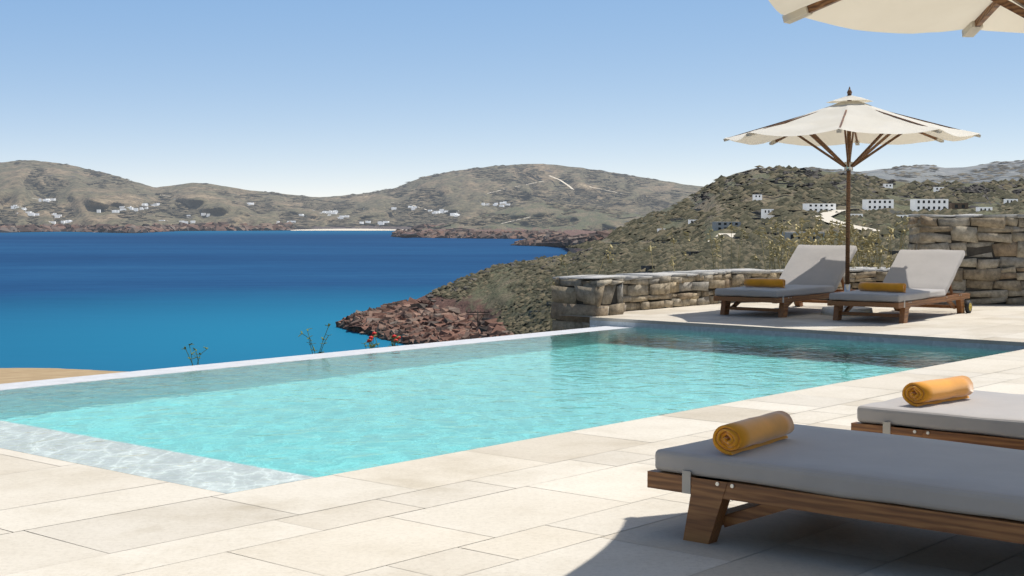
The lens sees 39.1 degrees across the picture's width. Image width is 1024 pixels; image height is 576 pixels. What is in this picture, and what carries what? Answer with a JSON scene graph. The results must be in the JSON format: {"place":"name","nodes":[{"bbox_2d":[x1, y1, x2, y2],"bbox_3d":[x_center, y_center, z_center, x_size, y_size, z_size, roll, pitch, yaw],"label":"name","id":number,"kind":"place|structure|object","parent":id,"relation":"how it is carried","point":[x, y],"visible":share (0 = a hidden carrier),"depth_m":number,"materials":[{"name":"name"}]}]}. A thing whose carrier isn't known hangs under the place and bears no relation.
{"place":"outdoors","nodes":[
{"label":"outdoors","id":0,"kind":"place"},
{"bbox_2d":[0,368,125,383],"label":"sand bank","id":1,"kind":"structure","parent":0,"point":[10,375],"depth_m":40.52,"materials":[{"name":"beige sand"}]},
{"bbox_2d":[0,231,569,371],"bbox_3d":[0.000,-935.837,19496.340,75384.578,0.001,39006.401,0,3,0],"label":"sea","id":2,"kind":"structure","parent":0,"point":[127,302],"depth_m":911.10,"materials":[{"name":"blue liquid"}]},
{"bbox_2d":[0,221,570,238],"bbox_3d":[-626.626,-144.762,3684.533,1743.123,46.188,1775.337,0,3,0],"label":"shore rocks","id":3,"kind":"object","parent":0,"point":[182,226],"visible":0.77,"depth_m":3959.53,"materials":[{"name":"brown stone"}]},
{"bbox_2d":[291,229,402,230],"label":"beach","id":4,"kind":"structure","parent":0,"point":[346,230],"depth_m":4371.32,"materials":[{"name":"beige sand"}]},
{"bbox_2d":[0,160,703,229],"bbox_3d":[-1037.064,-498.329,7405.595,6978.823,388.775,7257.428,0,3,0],"label":"hills","id":5,"kind":"structure","parent":0,"point":[469,195],"depth_m":5470.32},
{"bbox_2d":[11,198,509,224],"bbox_3d":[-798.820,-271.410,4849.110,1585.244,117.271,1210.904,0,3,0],"label":"village houses","id":6,"kind":"structure","parent":5,"relation":"on","point":[329,213],"depth_m":4803.06,"materials":[{"name":"white paint"}]},
{"bbox_2d":[0,160,1023,231],"bbox_3d":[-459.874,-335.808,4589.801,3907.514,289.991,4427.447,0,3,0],"label":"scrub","id":7,"kind":"object","parent":5,"relation":"on","point":[403,216],"visible":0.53,"depth_m":5128.93,"materials":[{"name":"green plant"}]},
{"bbox_2d":[0,171,1010,319],"bbox_3d":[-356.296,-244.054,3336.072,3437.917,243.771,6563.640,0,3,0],"label":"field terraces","id":8,"kind":"object","parent":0,"point":[892,252],"visible":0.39,"depth_m":4847.61,"materials":[{"name":"stone"}]},
{"bbox_2d":[0,327,1011,493],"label":"pool water","id":9,"kind":"structure","parent":0,"point":[227,430],"depth_m":9.73,"materials":[{"name":"teal liquid"}]},
{"bbox_2d":[0,317,1023,493],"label":"pool edge","id":10,"kind":"object","parent":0,"point":[598,324],"visible":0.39,"depth_m":13.81,"materials":[{"name":"stone"}]},
{"bbox_2d":[184,323,400,365],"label":"edge weeds","id":11,"kind":"object","parent":10,"relation":"on","point":[369,345],"visible":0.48,"depth_m":13.23,"materials":[{"name":"green plant"}]},
{"bbox_2d":[367,332,400,341],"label":"poppies","id":12,"kind":"object","parent":11,"relation":"on","point":[370,339],"visible":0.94,"depth_m":13.83,"materials":[{"name":"red plant"}]},
{"bbox_2d":[0,302,1023,575],"bbox_3d":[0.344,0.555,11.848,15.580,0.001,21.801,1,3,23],"label":"deck pavers","id":13,"kind":"object","parent":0,"point":[512,520],"visible":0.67,"depth_m":5.51,"materials":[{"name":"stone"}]},
{"bbox_2d":[623,281,716,310],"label":"wall","id":14,"kind":"structure","parent":13,"relation":"on","point":[695,291],"depth_m":18.08,"materials":[{"name":"grey stone"}]},
{"bbox_2d":[616,270,730,280],"bbox_3d":[1.809,-0.163,18.170,0.626,0.059,2.736,2,4,40],"label":"wall cap","id":15,"kind":"object","parent":14,"relation":"on","point":[632,276],"depth_m":18.20,"materials":[{"name":"grey stone"}]},
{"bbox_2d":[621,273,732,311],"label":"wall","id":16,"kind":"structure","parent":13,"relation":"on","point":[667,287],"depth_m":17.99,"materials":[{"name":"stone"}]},
{"bbox_2d":[713,277,857,317],"bbox_3d":[3.356,-0.077,17.248,0.804,0.718,2.350,2,4,38],"label":"lounger frame","id":17,"kind":"object","parent":13,"relation":"on","point":[726,308],"visible":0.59,"depth_m":16.52,"materials":[{"name":"brown wood"}]},
{"bbox_2d":[715,245,856,297],"bbox_3d":[3.299,-0.217,17.170,0.804,0.559,2.140,2,4,38],"label":"lounger mattress","id":18,"kind":"object","parent":17,"relation":"on","point":[813,269],"visible":0.86,"depth_m":17.57,"materials":[{"name":"white fabric"}]},
{"bbox_2d":[744,278,785,287],"bbox_3d":[2.952,-0.060,16.803,0.491,0.104,0.112,2,-17,32],"label":"lounger towel","id":19,"kind":"object","parent":18,"relation":"on","point":[764,282],"visible":1,"depth_m":16.76,"materials":[{"name":"fabric"}]},
{"bbox_2d":[729,271,887,302],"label":"building wall","id":20,"kind":"structure","parent":13,"relation":"on","point":[837,287],"depth_m":19.64,"materials":[{"name":"stone"}]},
{"bbox_2d":[712,267,890,273],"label":"wall coping","id":21,"kind":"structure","parent":20,"relation":"on","point":[762,271],"depth_m":19.51,"materials":[{"name":"grey stone"}]},
{"bbox_2d":[647,469,1023,543],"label":"lounger frame","id":22,"kind":"object","parent":13,"relation":"on","point":[709,514],"visible":0.49,"depth_m":4.84,"materials":[{"name":"brown wood"}]},
{"bbox_2d":[682,470,690,493],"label":"lounger straps","id":23,"kind":"object","parent":22,"relation":"attached to","point":[686,482],"visible":0.5,"depth_m":5.09,"materials":[{"name":"silver metal"}]},
{"bbox_2d":[655,424,1023,521],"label":"lounger mattress","id":24,"kind":"object","parent":22,"relation":"on","point":[957,477],"visible":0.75,"depth_m":4.89,"materials":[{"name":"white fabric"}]},
{"bbox_2d":[713,411,793,454],"bbox_3d":[0.887,0.523,5.248,0.112,0.103,0.482,26,17,31],"label":"lounger towel","id":25,"kind":"object","parent":24,"relation":"on","point":[733,438],"visible":1,"depth_m":5.15,"materials":[{"name":"fabric"}]},
{"bbox_2d":[821,306,872,315],"bbox_3d":[3.909,0.268,16.803,0.600,0.075,0.600,-2,3,-28],"label":"umbrella base","id":26,"kind":"object","parent":13,"relation":"on","point":[828,310],"visible":0.57,"depth_m":16.66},
{"bbox_2d":[725,87,980,283],"bbox_3d":[3.908,-1.043,16.736,2.900,2.580,2.902,-2,3,-28],"label":"umbrella","id":27,"kind":"object","parent":13,"relation":"on","point":[866,123],"depth_m":16.45,"materials":[{"name":"beige fabric"}]},
{"bbox_2d":[844,162,852,307],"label":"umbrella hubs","id":28,"kind":"object","parent":27,"relation":"attached to","point":[847,286],"visible":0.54,"depth_m":16.71,"materials":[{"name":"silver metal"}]},
{"bbox_2d":[723,128,980,144],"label":"umbrella pockets","id":29,"kind":"object","parent":27,"relation":"attached to","point":[773,142],"visible":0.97,"depth_m":16.27,"materials":[{"name":"beige fabric"}]},
{"bbox_2d":[827,285,969,322],"bbox_3d":[4.441,-0.011,16.397,0.804,0.673,2.350,2,4,35],"label":"lounger frame","id":30,"kind":"object","parent":13,"relation":"on","point":[903,314],"visible":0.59,"depth_m":15.73,"materials":[{"name":"brown wood"}]},
{"bbox_2d":[829,249,964,302],"bbox_3d":[4.398,-0.157,16.330,0.799,0.522,2.170,2,4,35],"label":"lounger mattress","id":31,"kind":"object","parent":30,"relation":"on","point":[922,274],"visible":0.87,"depth_m":16.76,"materials":[{"name":"grey fabric"}]},
{"bbox_2d":[858,282,905,292],"bbox_3d":[4.071,-0.010,15.826,0.539,0.104,0.112,2,-16,40],"label":"lounger towel","id":32,"kind":"object","parent":31,"relation":"on","point":[882,287],"visible":1,"depth_m":15.79,"materials":[{"name":"fabric"}]},
{"bbox_2d":[894,300,971,312],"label":"lounger tyres","id":33,"kind":"object","parent":30,"relation":"attached to","point":[967,303],"visible":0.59,"depth_m":16.94,"materials":[{"name":"black rubber"}]},
{"bbox_2d":[851,422,1023,449],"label":"lounger frame","id":34,"kind":"object","parent":13,"relation":"on","point":[991,440],"visible":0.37,"depth_m":6.12,"materials":[{"name":"brown wood"}]},
{"bbox_2d":[883,422,890,433],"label":"lounger straps","id":35,"kind":"object","parent":34,"relation":"attached to","point":[886,427],"visible":0.32,"depth_m":6.30,"materials":[{"name":"grey metal"}]},
{"bbox_2d":[857,390,1023,438],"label":"lounger mattress","id":36,"kind":"object","parent":34,"relation":"on","point":[990,413],"visible":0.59,"depth_m":6.24,"materials":[{"name":"white fabric"}]},
{"bbox_2d":[902,376,973,406],"bbox_3d":[1.924,0.460,6.487,0.451,0.101,0.113,-3,24,-43],"label":"lounger towel","id":37,"kind":"object","parent":36,"relation":"on","point":[921,393],"visible":1,"depth_m":6.40,"materials":[{"name":"fabric"}]},
{"bbox_2d":[0,0,1023,196],"label":"sky","id":38,"kind":"structure","parent":0,"point":[311,98],"materials":[{"name":"blue"}]},
{"bbox_2d":[400,202,645,235],"bbox_3d":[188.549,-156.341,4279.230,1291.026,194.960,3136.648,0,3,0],"label":"green hill","id":39,"kind":"structure","parent":0,"point":[596,220],"depth_m":3239.41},
{"bbox_2d":[550,277,624,330],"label":"pier wall","id":40,"kind":"structure","parent":0,"point":[593,294],"depth_m":16.59,"materials":[{"name":"grey stone"}]},
{"bbox_2d":[552,275,624,279],"bbox_3d":[0.883,-0.124,16.778,0.670,0.049,0.570,3,4,41],"label":"wall coping","id":41,"kind":"object","parent":40,"relation":"on","point":[592,277],"visible":1,"depth_m":16.71,"materials":[{"name":"grey stone"}]},
{"bbox_2d":[349,241,905,334],"bbox_3d":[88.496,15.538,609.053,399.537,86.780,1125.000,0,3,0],"label":"headland","id":42,"kind":"structure","parent":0,"point":[479,300],"depth_m":565.61,"materials":[{"name":"green plant"}]},
{"bbox_2d":[335,297,513,344],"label":"shore rocks","id":43,"kind":"object","parent":42,"relation":"on","point":[411,321],"visible":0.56,"depth_m":546.31,"materials":[{"name":"brown stone"}]},
{"bbox_2d":[466,310,489,326],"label":"utility pole","id":44,"kind":"object","parent":43,"relation":"on","point":[477,312],"visible":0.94,"depth_m":508.38,"materials":[{"name":"brown wood"}]},
{"bbox_2d":[511,230,611,248],"bbox_3d":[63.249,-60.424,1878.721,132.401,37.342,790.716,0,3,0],"label":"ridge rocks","id":45,"kind":"object","parent":42,"relation":"on","point":[567,240],"visible":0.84,"depth_m":2027.97,"materials":[{"name":"brown stone"}]},
{"bbox_2d":[708,233,735,241],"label":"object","id":46,"kind":"structure","parent":42,"relation":"on","point":[729,234],"depth_m":583.49,"materials":[{"name":"white paint"}]},
{"bbox_2d":[426,167,1023,305],"bbox_3d":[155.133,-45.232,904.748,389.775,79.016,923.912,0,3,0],"label":"shrubs","id":47,"kind":"object","parent":42,"relation":"on","point":[816,175],"visible":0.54,"depth_m":930.66,"materials":[{"name":"green plant"}]},
{"bbox_2d":[430,165,1023,334],"bbox_3d":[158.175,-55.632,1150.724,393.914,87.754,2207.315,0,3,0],"label":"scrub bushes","id":48,"kind":"object","parent":42,"relation":"on","point":[736,211],"visible":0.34,"depth_m":652.71,"materials":[{"name":"green plant"}]},
{"bbox_2d":[548,215,909,330],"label":"shrubs","id":49,"kind":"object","parent":42,"relation":"on","point":[869,244],"depth_m":20.28,"materials":[{"name":"beige"}]},
{"bbox_2d":[539,168,1023,252],"bbox_3d":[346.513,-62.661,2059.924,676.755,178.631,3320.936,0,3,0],"label":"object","id":50,"kind":"object","parent":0,"point":[707,206],"visible":0.08,"depth_m":802.88,"materials":[{"name":"green plant"}]},
{"bbox_2d":[712,222,740,230],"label":"villa","id":51,"kind":"object","parent":50,"relation":"on","point":[715,225],"visible":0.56,"depth_m":620.06,"materials":[{"name":"grey paint"}]},
{"bbox_2d":[753,195,761,199],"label":"house","id":52,"kind":"structure","parent":50,"relation":"on","point":[757,198],"depth_m":787.40,"materials":[{"name":"white paint"}]},
{"bbox_2d":[761,209,773,218],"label":"house","id":53,"kind":"structure","parent":50,"relation":"on","point":[764,215],"depth_m":664.35,"materials":[{"name":"white paint"}]},
{"bbox_2d":[782,232,824,239],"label":"villa","id":54,"kind":"object","parent":50,"relation":"on","point":[787,234],"visible":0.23,"depth_m":520.55,"materials":[{"name":"grey paint"}]},
{"bbox_2d":[803,204,835,211],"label":"villa","id":55,"kind":"object","parent":50,"relation":"on","point":[806,207],"visible":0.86,"depth_m":667.41,"materials":[{"name":"white paint"}]},
{"bbox_2d":[809,204,832,210],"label":"windows","id":56,"kind":"structure","parent":55,"relation":"attached to","point":[820,206],"depth_m":667.69,"materials":[{"name":"black glass"}]},
{"bbox_2d":[813,210,879,230],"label":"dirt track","id":57,"kind":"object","parent":50,"relation":"on","point":[827,217],"visible":0.69,"depth_m":617.82,"materials":[{"name":"beige soil"}]},
{"bbox_2d":[862,199,893,209],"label":"villa","id":58,"kind":"object","parent":50,"relation":"on","point":[866,204],"visible":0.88,"depth_m":701.75,"materials":[{"name":"white paint"}]},
{"bbox_2d":[869,201,890,208],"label":"windows","id":59,"kind":"structure","parent":58,"relation":"attached to","point":[879,206],"depth_m":702.03,"materials":[{"name":"black glass"}]},
{"bbox_2d":[767,185,990,234],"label":"field walls","id":60,"kind":"structure","parent":50,"relation":"on","point":[859,209],"depth_m":669.54,"materials":[{"name":"grey stone"}]},
{"bbox_2d":[883,184,892,187],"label":"house","id":61,"kind":"structure","parent":50,"relation":"on","point":[884,185],"depth_m":928.40,"materials":[{"name":"white paint"}]},
{"bbox_2d":[910,199,947,210],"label":"villa","id":62,"kind":"object","parent":50,"relation":"on","point":[914,204],"visible":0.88,"depth_m":705.95,"materials":[{"name":"white paint"}]},
{"bbox_2d":[917,200,945,208],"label":"windows","id":63,"kind":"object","parent":62,"relation":"attached to","point":[944,201],"visible":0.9,"depth_m":706.24,"materials":[{"name":"glass"}]},
{"bbox_2d":[933,187,943,191],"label":"house","id":64,"kind":"structure","parent":50,"relation":"on","point":[934,189],"depth_m":917.96,"materials":[{"name":"white paint"}]},
{"bbox_2d":[949,203,967,208],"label":"stone house","id":65,"kind":"structure","parent":50,"relation":"on","point":[952,205],"depth_m":712.40,"materials":[{"name":"brown stone"}]},
{"bbox_2d":[976,207,991,210],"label":"house","id":66,"kind":"structure","parent":50,"relation":"on","point":[977,208],"depth_m":680.05,"materials":[{"name":"white paint"}]},
{"bbox_2d":[1004,199,1017,202],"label":"house","id":67,"kind":"structure","parent":50,"relation":"on","point":[1005,200],"depth_m":736.97,"materials":[{"name":"white paint"}]},
{"bbox_2d":[769,0,1023,33],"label":"umbrella","id":68,"kind":"object","parent":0,"point":[907,16],"depth_m":5.99,"materials":[{"name":"beige fabric"}]},
{"bbox_2d":[782,6,982,36],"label":"umbrella pockets","id":69,"kind":"object","parent":68,"relation":"attached to","point":[970,30],"visible":0.93,"depth_m":5.89,"materials":[{"name":"beige fabric"}]},
{"bbox_2d":[815,161,1023,183],"bbox_3d":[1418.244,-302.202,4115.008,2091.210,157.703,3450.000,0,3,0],"label":"hill","id":70,"kind":"structure","parent":0,"point":[881,174],"depth_m":3264.83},
{"bbox_2d":[907,215,1023,304],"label":"tall wall","id":71,"kind":"structure","parent":0,"point":[982,275],"depth_m":18.55,"materials":[{"name":"beige stone"}]},
{"bbox_2d":[908,214,1023,218],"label":"wall coping","id":72,"kind":"object","parent":71,"relation":"on","point":[973,215],"visible":0.88,"depth_m":18.53,"materials":[{"name":"grey stone"}]}
]}

